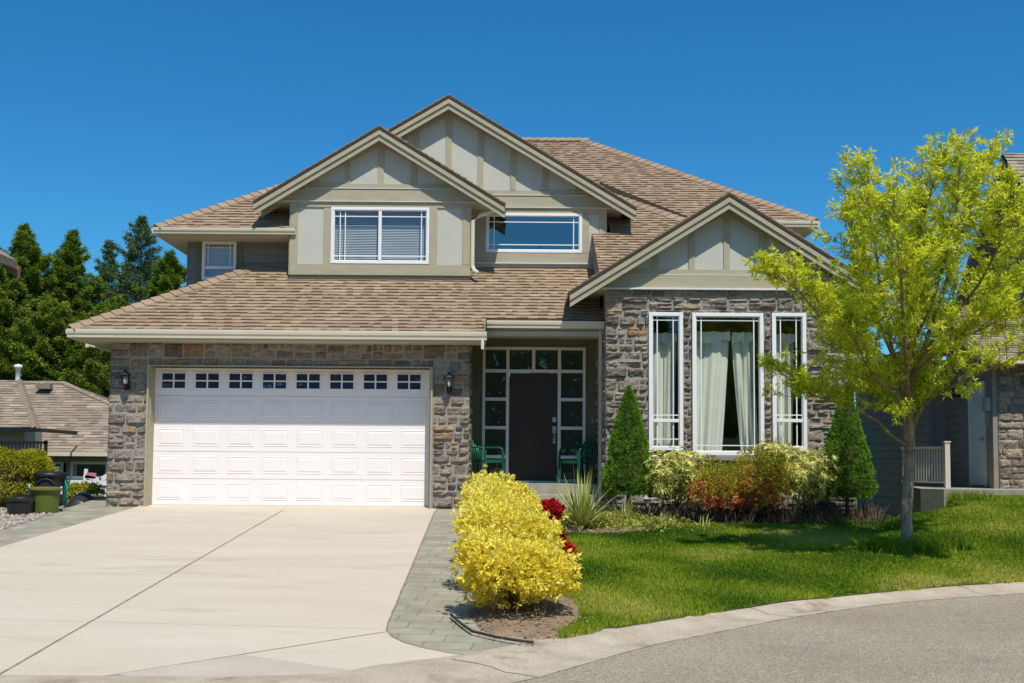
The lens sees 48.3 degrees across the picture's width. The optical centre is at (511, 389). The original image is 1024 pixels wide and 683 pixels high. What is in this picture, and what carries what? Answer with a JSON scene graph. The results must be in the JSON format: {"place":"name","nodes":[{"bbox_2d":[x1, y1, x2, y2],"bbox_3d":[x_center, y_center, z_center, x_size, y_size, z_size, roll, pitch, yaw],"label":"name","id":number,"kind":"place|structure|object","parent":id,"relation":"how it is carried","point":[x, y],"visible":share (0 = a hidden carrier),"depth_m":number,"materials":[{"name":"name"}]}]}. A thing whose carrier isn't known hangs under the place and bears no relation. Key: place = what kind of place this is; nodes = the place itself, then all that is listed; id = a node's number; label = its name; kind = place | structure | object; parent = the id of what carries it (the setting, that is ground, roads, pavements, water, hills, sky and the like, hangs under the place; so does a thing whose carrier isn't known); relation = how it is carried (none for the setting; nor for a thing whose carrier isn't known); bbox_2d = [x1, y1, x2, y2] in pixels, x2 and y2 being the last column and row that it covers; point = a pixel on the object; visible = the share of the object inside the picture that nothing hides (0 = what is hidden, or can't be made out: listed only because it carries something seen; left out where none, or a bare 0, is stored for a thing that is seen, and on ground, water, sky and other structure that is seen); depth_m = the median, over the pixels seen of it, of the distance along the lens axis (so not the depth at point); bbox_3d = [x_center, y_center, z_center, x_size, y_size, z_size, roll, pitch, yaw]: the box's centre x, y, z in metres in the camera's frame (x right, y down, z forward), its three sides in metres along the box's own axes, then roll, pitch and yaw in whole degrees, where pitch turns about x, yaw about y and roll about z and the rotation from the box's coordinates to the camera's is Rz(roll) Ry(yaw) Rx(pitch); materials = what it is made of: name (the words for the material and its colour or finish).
{"place":"outdoors","nodes":[
{"label":"outdoors","id":0,"kind":"place"},
{"bbox_2d":[0,507,68,530],"bbox_3d":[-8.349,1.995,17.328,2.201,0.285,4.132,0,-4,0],"label":"gravel","id":1,"kind":"structure","parent":0,"point":[12,519],"depth_m":17.91,"materials":[{"name":"white gravel"}]},
{"bbox_2d":[5,497,34,514],"bbox_3d":[-7.962,1.887,18.466,0.450,0.270,0.450,0,-4,0],"label":"plant pot","id":2,"kind":"object","parent":1,"relation":"on","point":[19,505],"visible":0.94,"depth_m":18.30,"materials":[{"name":"black plastic"}]},
{"bbox_2d":[17,494,30,496],"bbox_3d":[-8.123,1.889,19.168,0.370,0.270,0.370,0,-4,0],"label":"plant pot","id":3,"kind":"object","parent":1,"relation":"on","point":[23,495],"visible":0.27,"depth_m":19.00,"materials":[{"name":"black plastic"}]},
{"bbox_2d":[0,446,56,507],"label":"hedge","id":4,"kind":"object","parent":1,"relation":"on","point":[18,469],"visible":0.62,"depth_m":19.76,"materials":[{"name":"plant"}]},
{"bbox_2d":[27,484,62,512],"bbox_3d":[-7.699,1.791,18.823,0.550,0.470,0.550,0,-4,0],"label":"plastic tub","id":5,"kind":"object","parent":1,"relation":"on","point":[47,498],"visible":0.93,"depth_m":18.63,"materials":[{"name":"plastic"}]},
{"bbox_2d":[34,478,55,486],"bbox_3d":[-7.896,1.752,19.307,0.416,0.508,0.036,0,-4,0],"label":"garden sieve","id":6,"kind":"object","parent":1,"relation":"on","point":[49,483],"visible":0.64,"depth_m":19.32,"materials":[{"name":"black plastic"}]},
{"bbox_2d":[0,499,133,546],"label":"paved border","id":7,"kind":"object","parent":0,"point":[85,512],"visible":0.67,"depth_m":17.68,"materials":[{"name":"grey concrete"}]},
{"bbox_2d":[0,505,459,675],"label":"driveway","id":8,"kind":"structure","parent":0,"point":[138,588],"depth_m":11.62,"materials":[{"name":"concrete"}]},
{"bbox_2d":[120,655,348,676],"bbox_3d":[-1.638,2.014,7.889,1.978,0.089,1.244,-3,-5,41],"label":"apron","id":9,"kind":"object","parent":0,"point":[237,665],"visible":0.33,"depth_m":8.24,"materials":[{"name":"beige concrete"}]},
{"bbox_2d":[387,509,544,653],"bbox_3d":[-0.463,2.061,14.292,1.708,0.681,11.169,0,-4,0],"label":"paved border","id":10,"kind":"object","parent":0,"point":[430,597],"visible":0.56,"depth_m":10.81,"materials":[{"name":"grey stone"}]},
{"bbox_2d":[462,557,498,596],"bbox_3d":[-0.063,2.085,14.433,1.225,0.489,7.721,0,-4,0],"label":"planting bed","id":11,"kind":"object","parent":10,"relation":"on","point":[469,593],"visible":0.01,"depth_m":11.48,"materials":[{"name":"soil"}]},
{"bbox_2d":[454,472,544,534],"bbox_3d":[-0.139,1.494,13.323,1.112,1.069,1.195,0,-4,0],"label":"yellow shrub","id":12,"kind":"object","parent":11,"relation":"on","point":[477,490],"visible":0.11,"depth_m":13.18,"materials":[{"name":"yellow plant"}]},
{"bbox_2d":[460,463,541,505],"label":"yellow shrub","id":13,"kind":"object","parent":11,"relation":"on","point":[513,486],"visible":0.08,"depth_m":15.01,"materials":[{"name":"yellow plant"}]},
{"bbox_2d":[449,483,568,561],"bbox_3d":[-0.040,1.486,11.654,1.247,1.071,1.350,0,-4,0],"label":"yellow shrub","id":14,"kind":"object","parent":11,"relation":"on","point":[500,515],"visible":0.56,"depth_m":11.44,"materials":[{"name":"yellow plant"}]},
{"bbox_2d":[539,497,566,519],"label":"red azalea","id":15,"kind":"object","parent":11,"relation":"on","point":[553,506],"visible":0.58,"depth_m":15.50,"materials":[{"name":"red plant"}]},
{"bbox_2d":[557,530,570,540],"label":"red azalea","id":16,"kind":"object","parent":11,"relation":"on","point":[562,535],"visible":0.13,"depth_m":13.57,"materials":[{"name":"red plant"}]},
{"bbox_2d":[0,0,1023,408],"label":"sky","id":17,"kind":"structure","parent":0,"point":[113,112],"materials":[{"name":"blue"}]},
{"bbox_2d":[467,595,580,638],"bbox_3d":[0.114,2.059,10.577,1.127,0.199,2.568,0,-4,0],"label":"planting bed","id":18,"kind":"object","parent":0,"point":[498,626],"visible":0.51,"depth_m":10.03,"materials":[{"name":"soil"}]},
{"bbox_2d":[449,613,533,642],"bbox_3d":[-0.274,2.005,9.582,0.227,0.089,1.336,3,-4,-33],"label":"drip hose","id":19,"kind":"object","parent":18,"relation":"on","point":[486,634],"visible":1,"depth_m":9.31,"materials":[{"name":"black rubber"}]},
{"bbox_2d":[446,524,583,611],"bbox_3d":[0.029,1.613,10.300,1.244,0.806,1.334,0,-4,0],"label":"yellow shrub","id":20,"kind":"object","parent":18,"relation":"on","point":[518,570],"visible":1,"depth_m":10.07,"materials":[{"name":"yellow plant"}]},
{"bbox_2d":[556,600,568,609],"bbox_3d":[0.446,1.985,10.516,0.159,0.156,0.252,-1,-4,20],"label":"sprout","id":21,"kind":"object","parent":18,"relation":"on","point":[557,605],"visible":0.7,"depth_m":10.44,"materials":[{"name":"green plant"}]},
{"bbox_2d":[513,593,1023,682],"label":"street","id":22,"kind":"structure","parent":0,"point":[976,639],"depth_m":9.19,"materials":[{"name":"grey asphalt"}]},
{"bbox_2d":[0,582,1023,682],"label":"kerb","id":23,"kind":"structure","parent":22,"relation":"on","point":[517,662],"depth_m":8.86,"materials":[{"name":"grey concrete"}]},
{"bbox_2d":[658,513,890,524],"bbox_3d":[3.700,2.500,18.814,5.776,0.890,2.009,0,-4,0],"label":"planting bed","id":24,"kind":"object","parent":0,"point":[725,520],"visible":0.15,"depth_m":18.27,"materials":[{"name":"brown soil"}]},
{"bbox_2d":[600,384,656,511],"bbox_3d":[1.906,1.023,18.617,0.955,2.225,0.964,0,-4,0],"label":"cone spruce","id":25,"kind":"object","parent":24,"relation":"on","point":[625,469],"visible":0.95,"depth_m":18.42,"materials":[{"name":"green plant"}]},
{"bbox_2d":[643,445,712,517],"bbox_3d":[2.620,1.513,18.459,1.297,1.249,1.155,0,-4,0],"label":"rhododendron","id":26,"kind":"object","parent":24,"relation":"on","point":[669,480],"visible":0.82,"depth_m":18.29,"materials":[{"name":"green plant"}]},
{"bbox_2d":[679,454,759,521],"bbox_3d":[3.267,1.577,18.164,1.231,1.134,1.159,2,-4,-22],"label":"azalea","id":27,"kind":"object","parent":24,"relation":"on","point":[723,495],"visible":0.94,"depth_m":18.00,"materials":[{"name":"green plant"}]},
{"bbox_2d":[570,514,898,529],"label":"bed edge grass","id":28,"kind":"structure","parent":24,"relation":"on","point":[735,524],"depth_m":17.64,"materials":[{"name":"green plant"}]},
{"bbox_2d":[618,497,893,526],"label":"undergrowth","id":29,"kind":"object","parent":24,"relation":"on","point":[813,512],"visible":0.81,"depth_m":18.34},
{"bbox_2d":[725,446,796,521],"bbox_3d":[4.002,1.521,18.215,1.205,1.259,1.088,0,-4,0],"label":"azalea","id":30,"kind":"object","parent":24,"relation":"on","point":[763,483],"visible":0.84,"depth_m":18.05,"materials":[{"name":"green plant"}]},
{"bbox_2d":[753,426,794,510],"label":"rhododendron","id":31,"kind":"object","parent":24,"relation":"on","point":[774,445],"visible":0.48,"depth_m":18.86,"materials":[{"name":"green plant"}]},
{"bbox_2d":[768,445,839,517],"bbox_3d":[4.691,1.528,18.578,1.259,1.250,1.170,0,-4,0],"label":"rhododendron","id":32,"kind":"object","parent":24,"relation":"on","point":[804,479],"visible":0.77,"depth_m":18.36,"materials":[{"name":"green plant"}]},
{"bbox_2d":[817,396,878,516],"bbox_3d":[5.488,1.072,18.741,1.048,2.168,1.038,0,-4,0],"label":"cone spruce","id":33,"kind":"object","parent":24,"relation":"on","point":[853,473],"visible":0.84,"depth_m":18.48,"materials":[{"name":"green plant"}]},
{"bbox_2d":[556,494,1023,638],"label":"lawn","id":34,"kind":"structure","parent":0,"point":[683,616],"depth_m":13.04,"materials":[{"name":"green plant"}]},
{"bbox_2d":[562,520,653,532],"bbox_3d":[1.139,2.118,17.881,2.452,0.219,2.634,2,-4,-24],"label":"planting bed","id":35,"kind":"object","parent":34,"relation":"on","point":[592,530],"visible":0.12,"depth_m":17.00,"materials":[{"name":"soil"}]},
{"bbox_2d":[539,467,624,528],"bbox_3d":[1.040,1.587,17.130,1.606,1.042,1.555,0,-4,0],"label":"yucca","id":36,"kind":"object","parent":35,"relation":"on","point":[583,509],"visible":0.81,"depth_m":17.01,"materials":[{"name":"green plant"}]},
{"bbox_2d":[607,492,638,514],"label":"yucca","id":37,"kind":"object","parent":35,"relation":"on","point":[623,510],"visible":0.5,"depth_m":18.03,"materials":[{"name":"green plant"}]},
{"bbox_2d":[558,508,690,532],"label":"ground cover","id":38,"kind":"object","parent":35,"relation":"on","point":[620,520],"visible":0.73,"depth_m":17.29,"materials":[{"name":"green plant"}]},
{"bbox_2d":[640,495,650,517],"bbox_3d":[2.113,1.913,18.014,0.170,0.497,0.170,0,-4,0],"label":"path light","id":39,"kind":"object","parent":34,"relation":"on","point":[645,498],"visible":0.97,"depth_m":18.00,"materials":[{"name":"silver metal"}]},
{"bbox_2d":[457,525,868,646],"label":"soil litter","id":40,"kind":"object","parent":34,"relation":"on","point":[539,621],"visible":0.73,"depth_m":10.00,"materials":[{"name":"brown soil"}]},
{"bbox_2d":[695,514,710,525],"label":"strap plant","id":41,"kind":"object","parent":34,"relation":"on","point":[706,523],"visible":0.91,"depth_m":17.71,"materials":[{"name":"green plant"}]},
{"bbox_2d":[742,127,1023,545],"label":"ash tree","id":42,"kind":"object","parent":34,"relation":"on","point":[848,335],"visible":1,"depth_m":14.57,"materials":[{"name":"green plant"}]},
{"bbox_2d":[842,531,973,557],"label":"tall grass","id":43,"kind":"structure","parent":34,"relation":"on","point":[922,545],"depth_m":15.84,"materials":[{"name":"green plant"}]},
{"bbox_2d":[943,487,1019,507],"bbox_3d":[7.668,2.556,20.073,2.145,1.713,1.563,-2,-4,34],"label":"weeds","id":44,"kind":"object","parent":34,"relation":"on","point":[967,496],"visible":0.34,"depth_m":20.07,"materials":[{"name":"green plant"}]},
{"bbox_2d":[896,484,1023,489],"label":"path","id":45,"kind":"structure","parent":0,"point":[939,487],"depth_m":22.96,"materials":[{"name":"grey concrete"}]},
{"bbox_2d":[901,441,950,487],"bbox_3d":[8.574,1.553,23.620,0.167,0.949,1.382,2,-4,-20],"label":"porch railing","id":46,"kind":"object","parent":45,"relation":"on","point":[946,475],"visible":0.82,"depth_m":23.36,"materials":[{"name":"white wood"}]},
{"bbox_3d":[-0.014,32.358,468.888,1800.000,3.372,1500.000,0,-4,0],"label":"terrain","id":47,"kind":"structure","parent":0,"visible":0},
{"bbox_2d":[0,250,20,278],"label":"timber gable house","id":48,"kind":"structure","parent":47,"relation":"on","point":[9,264],"depth_m":30.16,"materials":[{"name":"brown wood"}]},
{"bbox_2d":[0,263,83,387],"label":"conifer tree","id":49,"kind":"object","parent":47,"relation":"on","point":[6,301],"visible":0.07,"depth_m":57.80,"materials":[{"name":"green plant"}]},
{"bbox_2d":[33,471,66,505],"bbox_3d":[-7.992,1.715,19.730,0.544,0.600,0.544,0,-4,0],"label":"trash can","id":50,"kind":"object","parent":47,"relation":"on","point":[57,478],"visible":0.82,"depth_m":19.58,"materials":[{"name":"black plastic"}]},
{"bbox_2d":[0,222,105,472],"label":"conifer tree","id":51,"kind":"object","parent":47,"relation":"on","point":[34,263],"visible":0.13,"depth_m":59.86,"materials":[{"name":"green plant"}]},
{"bbox_2d":[0,296,107,469],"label":"conifer tree","id":52,"kind":"object","parent":47,"relation":"on","point":[44,326],"visible":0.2,"depth_m":55.55,"materials":[{"name":"green plant"}]},
{"bbox_2d":[0,364,109,508],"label":"neighbour house","id":53,"kind":"structure","parent":47,"relation":"on","point":[60,423],"depth_m":46.41,"materials":[{"name":"plastic"}]},
{"bbox_2d":[52,462,62,471],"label":"window","id":54,"kind":"structure","parent":53,"relation":"in","point":[60,464],"depth_m":46.37,"materials":[{"name":"plastic"}]},
{"bbox_2d":[70,461,108,478],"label":"window","id":55,"kind":"structure","parent":53,"relation":"in","point":[100,468],"depth_m":46.39,"materials":[{"name":"glass"}]},
{"bbox_2d":[77,487,107,496],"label":"window","id":56,"kind":"structure","parent":53,"relation":"in","point":[102,488],"depth_m":46.27,"materials":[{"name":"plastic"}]},
{"bbox_2d":[62,477,69,505],"bbox_3d":[-7.921,1.783,20.026,0.280,0.505,0.100,0,-4,0],"label":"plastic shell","id":57,"kind":"object","parent":47,"relation":"on","point":[65,491],"visible":0.29,"depth_m":20.03},
{"bbox_2d":[39,304,111,466],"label":"conifer tree","id":58,"kind":"object","parent":47,"relation":"on","point":[93,369],"visible":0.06,"depth_m":55.90,"materials":[{"name":"green plant"}]},
{"bbox_2d":[63,492,94,507],"bbox_3d":[-7.894,2.068,21.110,0.619,0.336,0.900,0,-4,0],"label":"tarp","id":59,"kind":"object","parent":47,"relation":"on","point":[79,498],"visible":0.56,"depth_m":20.84,"materials":[{"name":"plastic"}]},
{"bbox_2d":[41,229,121,322],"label":"conifer tree","id":60,"kind":"object","parent":47,"relation":"on","point":[72,288],"visible":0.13,"depth_m":63.11,"materials":[{"name":"green plant"}]},
{"bbox_2d":[66,480,106,500],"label":"garden shrub","id":61,"kind":"object","parent":47,"relation":"on","point":[74,488],"visible":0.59,"depth_m":22.23,"materials":[{"name":"plant"}]},
{"bbox_2d":[83,469,106,483],"bbox_3d":[-12.370,2.991,33.877,0.759,1.266,0.060,0,-4,0],"label":"garden ornament","id":62,"kind":"object","parent":47,"relation":"on","point":[87,475],"visible":0.63,"depth_m":33.88,"materials":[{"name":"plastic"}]},
{"bbox_2d":[89,239,122,302],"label":"conifer tree","id":63,"kind":"object","parent":47,"relation":"on","point":[112,257],"visible":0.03,"depth_m":74.42,"materials":[{"name":"green plant"}]},
{"bbox_2d":[90,215,182,308],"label":"conifer tree","id":64,"kind":"object","parent":47,"relation":"on","point":[126,279],"visible":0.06,"depth_m":68.07,"materials":[{"name":"green plant"}]},
{"bbox_2d":[119,248,186,306],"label":"conifer tree","id":65,"kind":"object","parent":47,"relation":"on","point":[170,275],"visible":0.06,"depth_m":64.01,"materials":[{"name":"green plant"}]},
{"bbox_2d":[66,94,886,514],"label":"house","id":66,"kind":"structure","parent":47,"relation":"on","point":[404,312],"depth_m":20.29,"materials":[{"name":"stone"}]},
{"bbox_2d":[159,370,188,390],"bbox_3d":[-6.020,-0.158,20.311,0.523,0.362,0.016,0,-4,0],"label":"garage door window","id":67,"kind":"structure","parent":66,"relation":"in","point":[169,380],"depth_m":20.31,"materials":[{"name":"white"}]},
{"bbox_2d":[192,371,221,390],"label":"garage door window","id":68,"kind":"structure","parent":66,"relation":"in","point":[203,380],"depth_m":20.31,"materials":[{"name":"white"}]},
{"bbox_2d":[201,242,236,279],"bbox_3d":[-5.721,-2.522,22.316,0.667,0.766,0.070,0,-4,0],"label":"window","id":69,"kind":"structure","parent":66,"relation":"in","point":[204,267],"depth_m":22.30,"materials":[{"name":"plastic"}]},
{"bbox_2d":[226,371,255,390],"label":"garage door window","id":70,"kind":"structure","parent":66,"relation":"in","point":[235,380],"depth_m":20.31,"materials":[{"name":"white"}]},
{"bbox_2d":[260,371,289,389],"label":"garage door window","id":71,"kind":"structure","parent":66,"relation":"in","point":[270,381],"depth_m":20.31,"materials":[{"name":"white"}]},
{"bbox_2d":[152,368,429,506],"bbox_3d":[-3.897,0.842,20.297,4.978,2.478,0.102,0,-4,0],"label":"garage door","id":72,"kind":"structure","parent":66,"relation":"in","point":[288,447],"depth_m":20.24,"materials":[{"name":"white metal"}]},
{"bbox_2d":[293,371,322,391],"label":"garage door window","id":73,"kind":"structure","parent":66,"relation":"in","point":[304,381],"depth_m":20.31,"materials":[{"name":"white"}]},
{"bbox_2d":[327,371,356,391],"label":"garage door window","id":74,"kind":"structure","parent":66,"relation":"in","point":[337,381],"depth_m":20.31,"materials":[{"name":"white"}]},
{"bbox_2d":[361,372,389,391],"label":"garage door window","id":75,"kind":"structure","parent":66,"relation":"in","point":[371,381],"depth_m":20.31,"materials":[{"name":"white"}]},
{"bbox_2d":[330,207,429,263],"bbox_3d":[-2.516,-2.936,21.792,1.875,1.088,0.070,0,-4,0],"label":"window","id":76,"kind":"structure","parent":66,"relation":"in","point":[395,209],"depth_m":21.78,"materials":[{"name":"plastic"}]},
{"bbox_2d":[394,372,423,391],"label":"garage door window","id":77,"kind":"structure","parent":66,"relation":"in","point":[403,381],"depth_m":20.31,"materials":[{"name":"white"}]},
{"bbox_2d":[471,437,504,479],"bbox_3d":[-0.547,1.272,20.730,0.640,0.860,0.586,-2,-5,38],"label":"patio chair","id":78,"kind":"object","parent":66,"relation":"on","point":[478,452],"visible":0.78,"depth_m":20.79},
{"bbox_2d":[509,373,556,480],"bbox_3d":[0.401,0.700,21.492,0.903,2.029,0.126,0,-4,0],"label":"front door","id":79,"kind":"structure","parent":66,"relation":"in","point":[533,396],"depth_m":21.51,"materials":[{"name":"wood"}]},
{"bbox_2d":[482,347,585,482],"bbox_3d":[0.412,0.471,21.530,1.950,2.550,0.090,0,-4,0],"label":"entry window","id":80,"kind":"structure","parent":66,"relation":"in","point":[569,363],"depth_m":21.54,"materials":[{"name":"glass"}]},
{"bbox_2d":[486,213,581,252],"bbox_3d":[0.430,-3.065,22.371,1.884,0.783,0.070,0,-4,0],"label":"window","id":81,"kind":"structure","parent":66,"relation":"in","point":[516,232],"depth_m":22.37,"materials":[{"name":"glass"}]},
{"bbox_2d":[557,437,597,483],"bbox_3d":[1.257,1.303,20.999,0.640,0.860,0.586,4,-5,-40],"label":"patio chair","id":82,"kind":"object","parent":66,"relation":"on","point":[581,456],"visible":0.91,"depth_m":21.03,"materials":[{"name":"green plastic"}]},
{"bbox_2d":[649,312,682,449],"bbox_3d":[2.645,-0.143,19.641,0.588,2.375,0.100,0,-4,0],"label":"window","id":83,"kind":"structure","parent":66,"relation":"in","point":[651,314],"depth_m":19.60,"materials":[{"name":"plastic"}]},
{"bbox_2d":[692,313,763,454],"bbox_3d":[3.711,-0.097,19.638,1.226,2.448,0.100,0,-4,0],"label":"window","id":84,"kind":"structure","parent":66,"relation":"in","point":[694,315],"depth_m":19.61,"materials":[{"name":"plastic"}]},
{"bbox_2d":[771,313,806,449],"bbox_3d":[4.766,-0.138,19.640,0.588,2.366,0.100,0,-4,0],"label":"window","id":85,"kind":"structure","parent":66,"relation":"in","point":[802,316],"depth_m":19.61,"materials":[{"name":"plastic"}]},
{"bbox_2d":[560,538,577,579],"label":"red azalea","id":86,"kind":"object","parent":47,"relation":"on","point":[567,546],"visible":0.22,"depth_m":12.27,"materials":[{"name":"red plant"}]},
{"bbox_2d":[856,153,1023,516],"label":"neighbour house","id":87,"kind":"structure","parent":47,"relation":"on","point":[983,432],"depth_m":24.90,"materials":[{"name":"stone"}]},
{"bbox_2d":[971,384,984,484],"bbox_3d":[9.760,0.949,23.954,0.078,2.097,0.740,0,-4,0],"label":"side door","id":88,"kind":"structure","parent":87,"relation":"in","point":[977,417],"depth_m":23.99,"materials":[{"name":"metal"}]},
{"bbox_2d":[921,489,1023,511],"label":"path edge","id":89,"kind":"object","parent":47,"relation":"on","point":[933,499],"visible":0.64,"depth_m":22.01,"materials":[{"name":"grey concrete"}]}
]}

